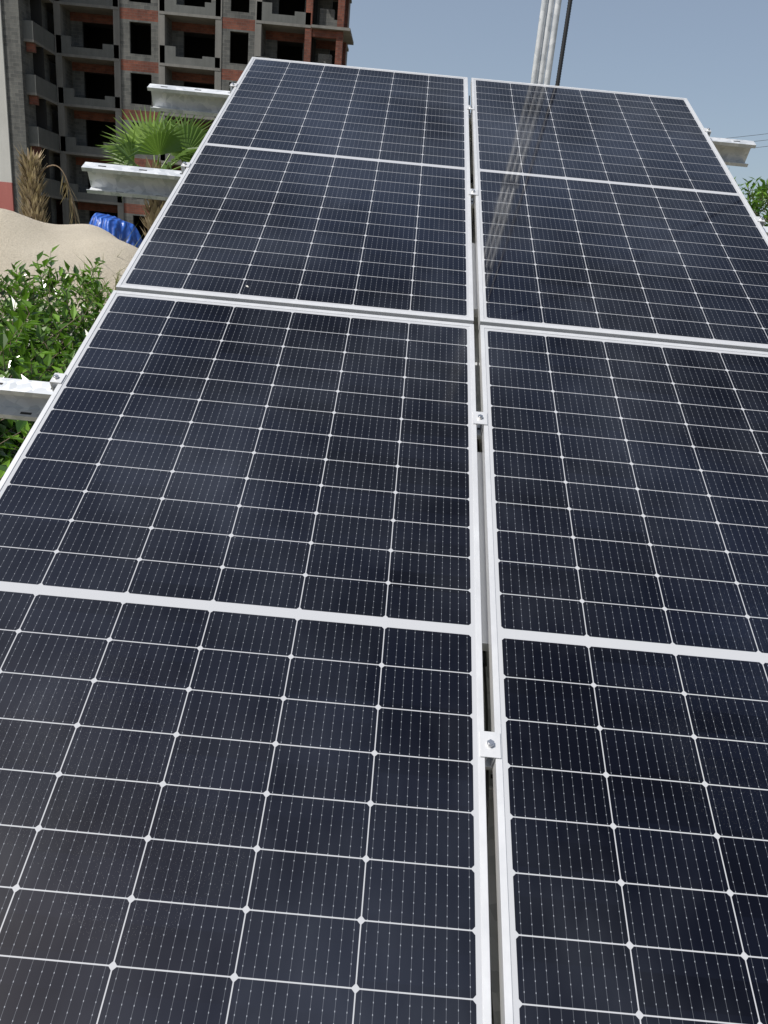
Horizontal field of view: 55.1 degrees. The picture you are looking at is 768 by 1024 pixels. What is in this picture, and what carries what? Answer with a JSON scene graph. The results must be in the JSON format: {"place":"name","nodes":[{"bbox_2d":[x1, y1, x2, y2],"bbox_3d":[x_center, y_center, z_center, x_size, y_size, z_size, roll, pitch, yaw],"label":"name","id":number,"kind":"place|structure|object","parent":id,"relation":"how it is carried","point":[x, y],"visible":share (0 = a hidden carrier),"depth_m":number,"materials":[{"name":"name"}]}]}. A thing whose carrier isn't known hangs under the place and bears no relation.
{"place":"outdoors","nodes":[
{"label":"outdoors","id":0,"kind":"place"},
{"bbox_2d":[50,82,764,765],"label":"panel clamps","id":1,"kind":"object","parent":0,"point":[490,746],"visible":0.9,"depth_m":1.99,"materials":[{"name":"silver metal"}]},
{"bbox_2d":[469,95,500,1023],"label":"mounting rail","id":2,"kind":"object","parent":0,"point":[494,964],"visible":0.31,"depth_m":1.58,"materials":[{"name":"silver metal"}]},
{"bbox_2d":[347,0,767,226],"label":"sky","id":3,"kind":"structure","parent":0,"point":[712,54],"materials":[{"name":"blue"}]},
{"label":"ground","id":4,"kind":"structure","parent":0,"visible":0},
{"bbox_2d":[0,418,30,480],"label":"citrus bush","id":5,"kind":"object","parent":4,"relation":"on","point":[8,446],"visible":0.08,"depth_m":3.37,"materials":[{"name":"green plant"}]},
{"bbox_2d":[12,143,79,223],"bbox_3d":[-7.030,-5.875,15.527,1.451,3.430,0.816,5,19,0],"label":"dead palm","id":6,"kind":"object","parent":4,"relation":"on","point":[31,195],"visible":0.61,"depth_m":15.15,"materials":[{"name":"brown plant"}]},
{"bbox_2d":[0,268,95,353],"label":"citrus bush","id":7,"kind":"object","parent":4,"relation":"on","point":[2,283],"visible":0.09,"depth_m":8.33,"materials":[{"name":"green plant"}]},
{"bbox_2d":[0,285,101,478],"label":"citrus bush","id":8,"kind":"object","parent":4,"relation":"on","point":[28,370],"visible":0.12,"depth_m":4.22,"materials":[{"name":"green plant"}]},
{"bbox_2d":[0,244,110,379],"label":"citrus bush","id":9,"kind":"object","parent":4,"relation":"on","point":[84,280],"visible":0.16,"depth_m":5.95,"materials":[{"name":"green plant"}]},
{"bbox_2d":[0,208,137,341],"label":"sand pile","id":10,"kind":"object","parent":4,"relation":"on","point":[26,239],"visible":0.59,"depth_m":12.97,"materials":[{"name":"beige sand"}]},
{"bbox_2d":[69,252,127,302],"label":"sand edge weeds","id":11,"kind":"object","parent":10,"relation":"on","point":[116,283],"visible":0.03,"depth_m":12.57,"materials":[{"name":"green plant"}]},
{"bbox_2d":[55,281,112,335],"bbox_3d":[-2.545,-1.673,7.973,1.971,1.581,1.986,5,19,0],"label":"citrus bush","id":12,"kind":"object","parent":4,"relation":"on","point":[110,290],"depth_m":7.32,"materials":[{"name":"green plant"}]},
{"bbox_2d":[89,213,142,247],"bbox_3d":[-7.514,-6.989,20.401,2.939,2.379,2.585,5,19,0],"label":"tarp","id":13,"kind":"object","parent":4,"relation":"on","point":[116,227],"visible":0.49,"depth_m":19.89,"materials":[{"name":"blue plastic"}]},
{"bbox_2d":[98,105,212,235],"bbox_3d":[-3.131,-3.907,10.494,1.831,3.624,1.490,-1,20,-19],"label":"fan palm","id":14,"kind":"object","parent":4,"relation":"on","point":[182,141],"visible":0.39,"depth_m":10.26,"materials":[{"name":"green plant"}]},
{"bbox_2d":[0,0,353,239],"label":"building under construction","id":15,"kind":"structure","parent":4,"relation":"on","point":[77,77],"depth_m":46.53,"materials":[{"name":"concrete"}]},
{"bbox_2d":[0,84,767,789],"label":"mounting rails","id":16,"kind":"object","parent":4,"relation":"on","point":[26,400],"visible":0.16,"depth_m":3.02,"materials":[{"name":"white metal"}]},
{"bbox_2d":[0,290,491,1023],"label":"solar panel","id":17,"kind":"object","parent":16,"relation":"on","point":[242,770],"visible":1,"depth_m":1.43,"materials":[{"name":"glass"}]},
{"bbox_2d":[116,57,473,323],"bbox_3d":[-0.205,-1.482,3.101,1.134,0.035,2.278,5,48,0],"label":"solar panel","id":18,"kind":"object","parent":16,"relation":"on","point":[322,186],"visible":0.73,"depth_m":2.80,"materials":[{"name":"glass"}]},
{"bbox_2d":[471,78,767,351],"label":"solar panel","id":19,"kind":"object","parent":16,"relation":"on","point":[615,214],"visible":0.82,"depth_m":2.84,"materials":[{"name":"glass"}]},
{"bbox_2d":[479,325,767,1023],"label":"solar panel","id":20,"kind":"object","parent":16,"relation":"on","point":[625,483],"visible":1,"depth_m":1.49,"materials":[{"name":"glass"}]},
{"bbox_2d":[531,0,561,84],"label":"pipes","id":21,"kind":"object","parent":4,"relation":"on","point":[545,37],"depth_m":3.87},
{"bbox_2d":[555,0,572,85],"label":"pole","id":22,"kind":"object","parent":21,"relation":"attached to","point":[563,44],"visible":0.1,"depth_m":3.88,"materials":[{"name":"black"}]},
{"bbox_2d":[729,167,767,226],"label":"bush","id":23,"kind":"object","parent":4,"relation":"on","point":[760,194],"visible":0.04,"depth_m":7.83,"materials":[{"name":"green plant"}]}
]}

